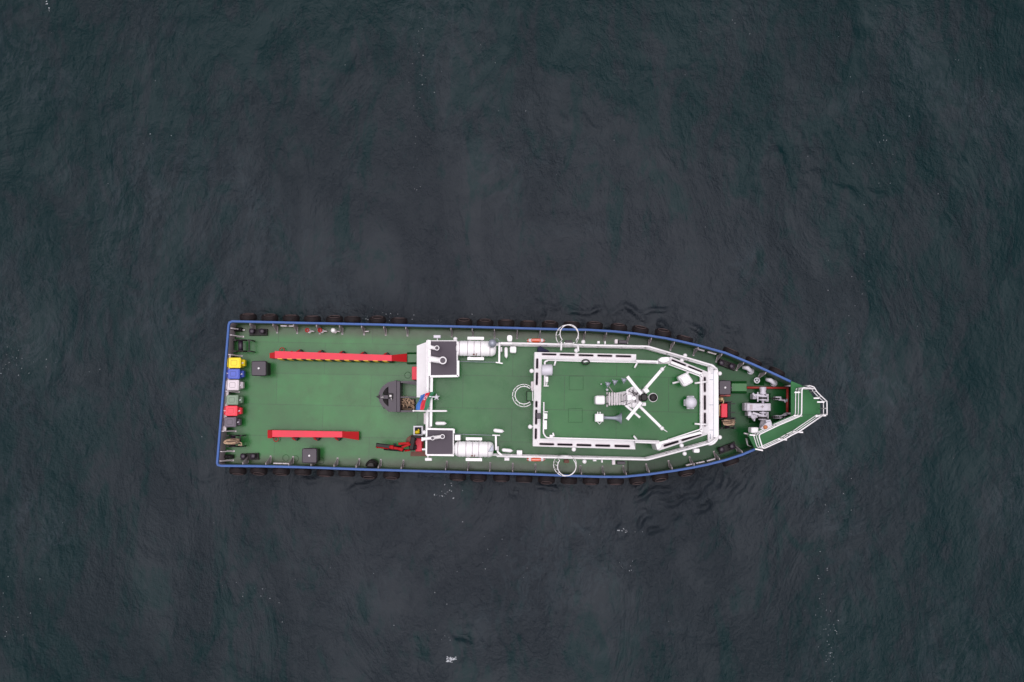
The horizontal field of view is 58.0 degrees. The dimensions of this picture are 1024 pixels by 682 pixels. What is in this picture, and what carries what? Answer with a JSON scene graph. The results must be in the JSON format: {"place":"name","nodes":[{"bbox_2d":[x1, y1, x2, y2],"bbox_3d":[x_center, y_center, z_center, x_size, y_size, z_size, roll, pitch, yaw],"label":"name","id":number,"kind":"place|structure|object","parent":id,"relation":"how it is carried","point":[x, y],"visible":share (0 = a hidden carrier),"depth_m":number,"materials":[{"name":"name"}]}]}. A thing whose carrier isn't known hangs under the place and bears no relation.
{"place":"outdoors","nodes":[
{"label":"outdoors","id":0,"kind":"place"},
{"bbox_2d":[366,459,377,467],"bbox_3d":[-7.774,6.765,51.167,0.589,0.950,0.433,7,86,1],"label":"tarpaulin bundle","id":1,"kind":"object","parent":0,"point":[372,463],"visible":1,"depth_m":50.90,"materials":[{"name":"black fabric"}]},
{"bbox_2d":[0,0,1023,681],"bbox_3d":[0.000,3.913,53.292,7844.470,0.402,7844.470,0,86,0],"label":"water","id":2,"kind":"structure","parent":0,"point":[182,182],"depth_m":53.82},
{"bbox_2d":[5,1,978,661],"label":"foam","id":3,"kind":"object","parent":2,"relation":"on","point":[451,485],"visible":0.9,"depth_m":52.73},
{"bbox_2d":[216,320,827,477],"bbox_3d":[0.160,3.022,48.885,32.857,11.450,8.798,0,86,0],"label":"vessel","id":4,"kind":"object","parent":2,"relation":"on","point":[587,403],"visible":1,"depth_m":50.71,"materials":[{"name":"paint"}]},
{"bbox_2d":[223,438,239,444],"bbox_3d":[-15.389,5.523,50.728,0.925,0.261,0.375,0,86,0],"label":"rope coil","id":5,"kind":"object","parent":4,"relation":"on","point":[233,441],"visible":1,"depth_m":50.67,"materials":[{"name":"beige fabric"}]},
{"bbox_2d":[223,417,241,426],"bbox_3d":[-15.457,4.492,51.296,0.844,1.026,0.555,0,86,0],"label":"wheelie bin","id":6,"kind":"object","parent":4,"relation":"on","point":[232,421],"visible":1,"depth_m":50.80,"materials":[{"name":"grey plastic"}]},
{"bbox_2d":[224,406,242,415],"bbox_3d":[-15.419,3.877,51.341,0.873,1.026,0.556,0,86,0],"label":"wheelie bin","id":7,"kind":"object","parent":4,"relation":"on","point":[233,410],"visible":1,"depth_m":50.85,"materials":[{"name":"red plastic"}]},
{"bbox_2d":[225,395,243,404],"bbox_3d":[-15.371,3.279,51.385,0.846,1.026,0.539,0,86,0],"label":"wheelie bin","id":8,"kind":"object","parent":4,"relation":"on","point":[234,399],"visible":1,"depth_m":50.89,"materials":[{"name":"green plastic"}]},
{"bbox_2d":[226,380,244,389],"bbox_3d":[-15.356,2.464,51.445,0.856,1.026,0.578,0,86,0],"label":"wheelie bin","id":9,"kind":"object","parent":4,"relation":"on","point":[235,385],"visible":1,"depth_m":50.95,"materials":[{"name":"white plastic"}]},
{"bbox_2d":[227,369,244,378],"bbox_3d":[-15.328,1.849,51.490,0.866,1.026,0.550,0,86,0],"label":"wheelie bin","id":10,"kind":"object","parent":4,"relation":"on","point":[235,374],"visible":1,"depth_m":50.99,"materials":[{"name":"blue plastic"}]},
{"bbox_2d":[227,358,245,367],"bbox_3d":[-15.296,1.238,51.535,0.890,1.026,0.570,0,86,0],"label":"wheelie bin","id":11,"kind":"object","parent":4,"relation":"on","point":[237,363],"visible":1,"depth_m":51.04,"materials":[{"name":"yellow plastic"}]},
{"bbox_2d":[229,467,246,474],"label":"tyre fender","id":12,"kind":"object","parent":4,"relation":"hanging from","point":[238,470],"visible":1,"depth_m":50.75,"materials":[{"name":"black rubber"}]},
{"bbox_2d":[240,313,256,320],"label":"tyre fender","id":13,"kind":"object","parent":4,"relation":"hanging from","point":[249,316],"visible":1,"depth_m":51.35,"materials":[{"name":"rubber"}]},
{"bbox_2d":[250,467,267,475],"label":"tyre fender","id":14,"kind":"object","parent":4,"relation":"hanging from","point":[260,471],"visible":1,"depth_m":50.75,"materials":[{"name":"black rubber"}]},
{"bbox_2d":[261,314,278,323],"bbox_3d":[-13.540,-1.258,51.638,0.930,1.043,0.403,1,104,0],"label":"tyre fender","id":15,"kind":"object","parent":4,"relation":"hanging from","point":[269,317],"visible":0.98,"depth_m":51.38,"materials":[{"name":"black rubber"}]},
{"bbox_2d":[272,468,289,475],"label":"tyre fender","id":16,"kind":"object","parent":4,"relation":"hanging from","point":[281,471],"visible":1,"depth_m":50.71,"materials":[{"name":"black rubber"}]},
{"bbox_2d":[283,314,299,321],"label":"tyre fender","id":17,"kind":"object","parent":4,"relation":"hanging from","point":[292,318],"visible":0.99,"depth_m":51.36,"materials":[{"name":"black rubber"}]},
{"bbox_2d":[294,468,311,474],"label":"tyre fender","id":18,"kind":"object","parent":4,"relation":"hanging from","point":[300,471],"visible":0.97,"depth_m":50.70,"materials":[{"name":"black rubber"}]},
{"bbox_2d":[304,315,320,321],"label":"tyre fender","id":19,"kind":"object","parent":4,"relation":"hanging from","point":[311,318],"visible":0.96,"depth_m":51.33,"materials":[{"name":"black rubber"}]},
{"bbox_2d":[317,469,333,476],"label":"tyre fender","id":20,"kind":"object","parent":4,"relation":"hanging from","point":[325,472],"visible":1,"depth_m":50.70,"materials":[{"name":"black rubber"}]},
{"bbox_2d":[326,315,342,325],"bbox_3d":[-9.929,-1.172,51.640,0.930,1.043,0.403,1,104,0],"label":"tyre fender","id":21,"kind":"object","parent":4,"relation":"hanging from","point":[335,318],"visible":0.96,"depth_m":51.39,"materials":[{"name":"black rubber"}]},
{"bbox_2d":[338,470,354,476],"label":"tyre fender","id":22,"kind":"object","parent":4,"relation":"hanging from","point":[346,473],"visible":0.99,"depth_m":50.70,"materials":[{"name":"black rubber"}]},
{"bbox_2d":[344,316,360,322],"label":"tyre fender","id":23,"kind":"object","parent":4,"relation":"hanging from","point":[352,319],"visible":0.94,"depth_m":51.29,"materials":[{"name":"black rubber"}]},
{"bbox_2d":[360,468,377,478],"bbox_3d":[-7.891,7.338,50.973,0.930,1.043,0.403,2,68,0],"label":"tyre fender","id":24,"kind":"object","parent":4,"relation":"hanging from","point":[369,474],"visible":1,"depth_m":50.69,"materials":[{"name":"black rubber"}]},
{"bbox_2d":[369,316,385,323],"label":"tyre fender","id":25,"kind":"object","parent":4,"relation":"hanging from","point":[377,319],"visible":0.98,"depth_m":51.42,"materials":[{"name":"black rubber"}]},
{"bbox_2d":[383,471,399,478],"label":"tyre fender","id":26,"kind":"object","parent":4,"relation":"hanging from","point":[390,475],"visible":1,"depth_m":50.71,"materials":[{"name":"black rubber"}]},
{"bbox_2d":[391,317,406,323],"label":"tyre fender","id":27,"kind":"object","parent":4,"relation":"hanging from","point":[397,320],"visible":0.98,"depth_m":51.31,"materials":[{"name":"black rubber"}]},
{"bbox_2d":[402,398,414,409],"bbox_3d":[-5.853,3.457,51.563,0.903,0.296,0.811,0,86,0],"label":"rope pile","id":28,"kind":"object","parent":4,"relation":"on","point":[405,403],"visible":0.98,"depth_m":51.46,"materials":[{"name":"beige fabric"}]},
{"bbox_2d":[416,392,433,409],"bbox_3d":[-4.556,3.105,48.267,0.637,0.328,1.228,21,86,2],"label":"flag","id":29,"kind":"object","parent":4,"relation":"attached to","point":[423,403],"visible":1,"depth_m":48.22,"materials":[{"name":"multicoloured fabric"}]},
{"bbox_2d":[449,473,465,480],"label":"tyre fender","id":30,"kind":"object","parent":4,"relation":"hanging from","point":[457,476],"visible":1,"depth_m":50.73,"materials":[{"name":"black rubber"}]},
{"bbox_2d":[456,318,471,328],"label":"tyre fender","id":31,"kind":"object","parent":4,"relation":"hanging from","point":[464,321],"visible":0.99,"depth_m":51.38,"materials":[{"name":"black rubber"}]},
{"bbox_2d":[454,441,493,456],"bbox_3d":[-1.985,5.676,48.464,2.090,0.844,0.870,0,86,0],"label":"life raft","id":32,"kind":"object","parent":4,"relation":"attached to","point":[471,449],"visible":1,"depth_m":48.13,"materials":[{"name":"white plastic"}]},
{"bbox_2d":[456,340,495,356],"bbox_3d":[-1.906,0.399,48.852,2.143,0.844,0.870,0,86,0],"label":"life raft","id":33,"kind":"object","parent":4,"relation":"attached to","point":[473,348],"visible":0.94,"depth_m":48.51,"materials":[{"name":"white plastic"}]},
{"bbox_2d":[470,474,486,481],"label":"tyre fender","id":34,"kind":"object","parent":4,"relation":"hanging from","point":[478,477],"visible":1,"depth_m":50.75,"materials":[{"name":"black rubber"}]},
{"bbox_2d":[477,319,492,325],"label":"tyre fender","id":35,"kind":"object","parent":4,"relation":"hanging from","point":[484,322],"visible":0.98,"depth_m":51.34,"materials":[{"name":"black rubber"}]},
{"bbox_2d":[493,474,509,481],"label":"tyre fender","id":36,"kind":"object","parent":4,"relation":"hanging from","point":[500,478],"visible":1,"depth_m":50.72,"materials":[{"name":"black rubber"}]},
{"bbox_2d":[498,319,514,326],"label":"tyre fender","id":37,"kind":"object","parent":4,"relation":"hanging from","point":[506,323],"visible":0.99,"depth_m":51.30,"materials":[{"name":"black rubber"}]},
{"bbox_2d":[516,475,532,482],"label":"tyre fender","id":38,"kind":"object","parent":4,"relation":"hanging from","point":[525,479],"visible":1,"depth_m":50.64,"materials":[{"name":"black rubber"}]},
{"bbox_2d":[520,320,536,326],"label":"tyre fender","id":39,"kind":"object","parent":4,"relation":"hanging from","point":[527,323],"visible":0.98,"depth_m":51.33,"materials":[{"name":"black rubber"}]},
{"bbox_2d":[526,339,544,342],"bbox_3d":[1.265,-0.018,48.913,1.024,1.024,0.171,0,86,0],"label":"lifebuoy","id":40,"kind":"object","parent":4,"relation":"hanging from","point":[535,340],"visible":1,"depth_m":48.55,"materials":[{"name":"orange plastic"}]},
{"bbox_2d":[526,458,544,460],"bbox_3d":[1.253,6.201,48.456,1.024,1.024,0.171,0,86,0],"label":"lifebuoy","id":41,"kind":"object","parent":4,"relation":"hanging from","point":[535,459],"visible":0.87,"depth_m":48.05,"materials":[{"name":"orange plastic"}]},
{"bbox_2d":[538,473,554,483],"bbox_3d":[1.902,7.624,50.952,0.930,1.043,0.403,2,68,0],"label":"tyre fender","id":42,"kind":"object","parent":4,"relation":"hanging from","point":[546,479],"visible":1,"depth_m":50.68,"materials":[{"name":"black rubber"}]},
{"bbox_2d":[542,320,557,330],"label":"tyre fender","id":43,"kind":"object","parent":4,"relation":"hanging from","point":[549,324],"visible":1,"depth_m":51.33,"materials":[{"name":"black rubber"}]},
{"bbox_2d":[560,477,576,483],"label":"tyre fender","id":44,"kind":"object","parent":4,"relation":"hanging from","point":[568,480],"visible":1,"depth_m":50.63,"materials":[{"name":"black rubber"}]},
{"bbox_2d":[563,321,579,328],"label":"tyre fender","id":45,"kind":"object","parent":4,"relation":"hanging from","point":[576,324],"visible":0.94,"depth_m":51.24,"materials":[{"name":"black rubber"}]},
{"bbox_2d":[582,477,598,484],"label":"tyre fender","id":46,"kind":"object","parent":4,"relation":"hanging from","point":[590,481],"visible":0.99,"depth_m":50.59,"materials":[{"name":"black rubber"}]},
{"bbox_2d":[586,321,602,328],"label":"tyre fender","id":47,"kind":"object","parent":4,"relation":"hanging from","point":[593,325],"visible":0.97,"depth_m":51.30,"materials":[{"name":"black rubber"}]},
{"bbox_2d":[607,478,623,484],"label":"tyre fender","id":48,"kind":"object","parent":4,"relation":"hanging from","point":[615,481],"visible":0.98,"depth_m":50.51,"materials":[{"name":"black rubber"}]},
{"bbox_2d":[610,323,626,330],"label":"tyre fender","id":49,"kind":"object","parent":4,"relation":"hanging from","point":[618,326],"visible":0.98,"depth_m":51.21,"materials":[{"name":"black rubber"}]},
{"bbox_2d":[629,476,645,484],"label":"tyre fender","id":50,"kind":"object","parent":4,"relation":"hanging from","point":[639,480],"visible":0.99,"depth_m":50.57,"materials":[{"name":"black rubber"}]},
{"bbox_2d":[632,325,648,333],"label":"tyre fender","id":51,"kind":"object","parent":4,"relation":"hanging from","point":[640,329],"visible":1,"depth_m":51.12,"materials":[{"name":"black rubber"}]},
{"bbox_2d":[651,471,668,481],"bbox_3d":[8.132,7.441,50.757,0.930,1.043,0.403,-8,65,-1],"label":"tyre fender","id":52,"kind":"object","parent":4,"relation":"hanging from","point":[660,477],"visible":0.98,"depth_m":50.51,"materials":[{"name":"black rubber"}]},
{"bbox_2d":[654,328,671,337],"bbox_3d":[8.390,-0.409,51.302,0.930,1.043,0.403,9,106,1],"label":"tyre fender","id":53,"kind":"object","parent":4,"relation":"hanging from","point":[663,332],"visible":0.99,"depth_m":51.04,"materials":[{"name":"black rubber"}]},
{"bbox_2d":[676,335,692,342],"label":"tyre fender","id":54,"kind":"object","parent":4,"relation":"hanging from","point":[684,338],"visible":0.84,"depth_m":51.03,"materials":[{"name":"black rubber"}]},
{"bbox_2d":[677,465,694,476],"bbox_3d":[9.582,7.169,50.822,0.930,1.043,0.403,-10,69,-1],"label":"tyre fender","id":55,"kind":"object","parent":4,"relation":"hanging from","point":[684,473],"visible":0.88,"depth_m":50.56,"materials":[{"name":"black rubber"}]},
{"bbox_2d":[722,419,735,425],"bbox_3d":[11.831,4.458,50.405,0.763,0.258,0.388,0,86,0],"label":"rope coil","id":56,"kind":"object","parent":4,"relation":"on","point":[727,422],"visible":1,"depth_m":50.35,"materials":[{"name":"beige fabric"}]},
{"bbox_2d":[722,457,738,465],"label":"tyre fender","id":57,"kind":"object","parent":4,"relation":"hanging from","point":[731,462],"visible":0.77,"depth_m":50.35,"materials":[{"name":"black rubber"}]},
{"bbox_2d":[722,347,738,356],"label":"tyre fender","id":58,"kind":"object","parent":4,"relation":"hanging from","point":[731,351],"visible":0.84,"depth_m":50.84,"materials":[{"name":"black rubber"}]},
{"bbox_2d":[745,356,761,365],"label":"tyre fender","id":59,"kind":"object","parent":4,"relation":"hanging from","point":[753,360],"visible":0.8,"depth_m":50.77,"materials":[{"name":"black rubber"}]},
{"bbox_2d":[768,366,784,376],"bbox_3d":[14.575,1.734,50.889,0.930,1.043,0.403,26,90,2],"label":"tyre fender","id":60,"kind":"object","parent":4,"relation":"hanging from","point":[777,371],"visible":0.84,"depth_m":50.56,"materials":[{"name":"black rubber"}]},
{"bbox_2d":[537,346,548,351],"bbox_3d":[1.656,0.460,49.148,0.615,0.900,0.297,0,86,0],"label":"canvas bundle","id":61,"kind":"object","parent":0,"point":[540,349],"visible":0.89,"depth_m":48.71,"materials":[{"name":"blue fabric"}]},
{"bbox_2d":[719,401,734,417],"bbox_3d":[11.824,3.791,51.004,0.877,0.890,0.937,0,86,0],"label":"handcart","id":62,"kind":"object","parent":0,"point":[725,410],"visible":0.91,"depth_m":50.72,"materials":[{"name":"red paint"}]}
]}

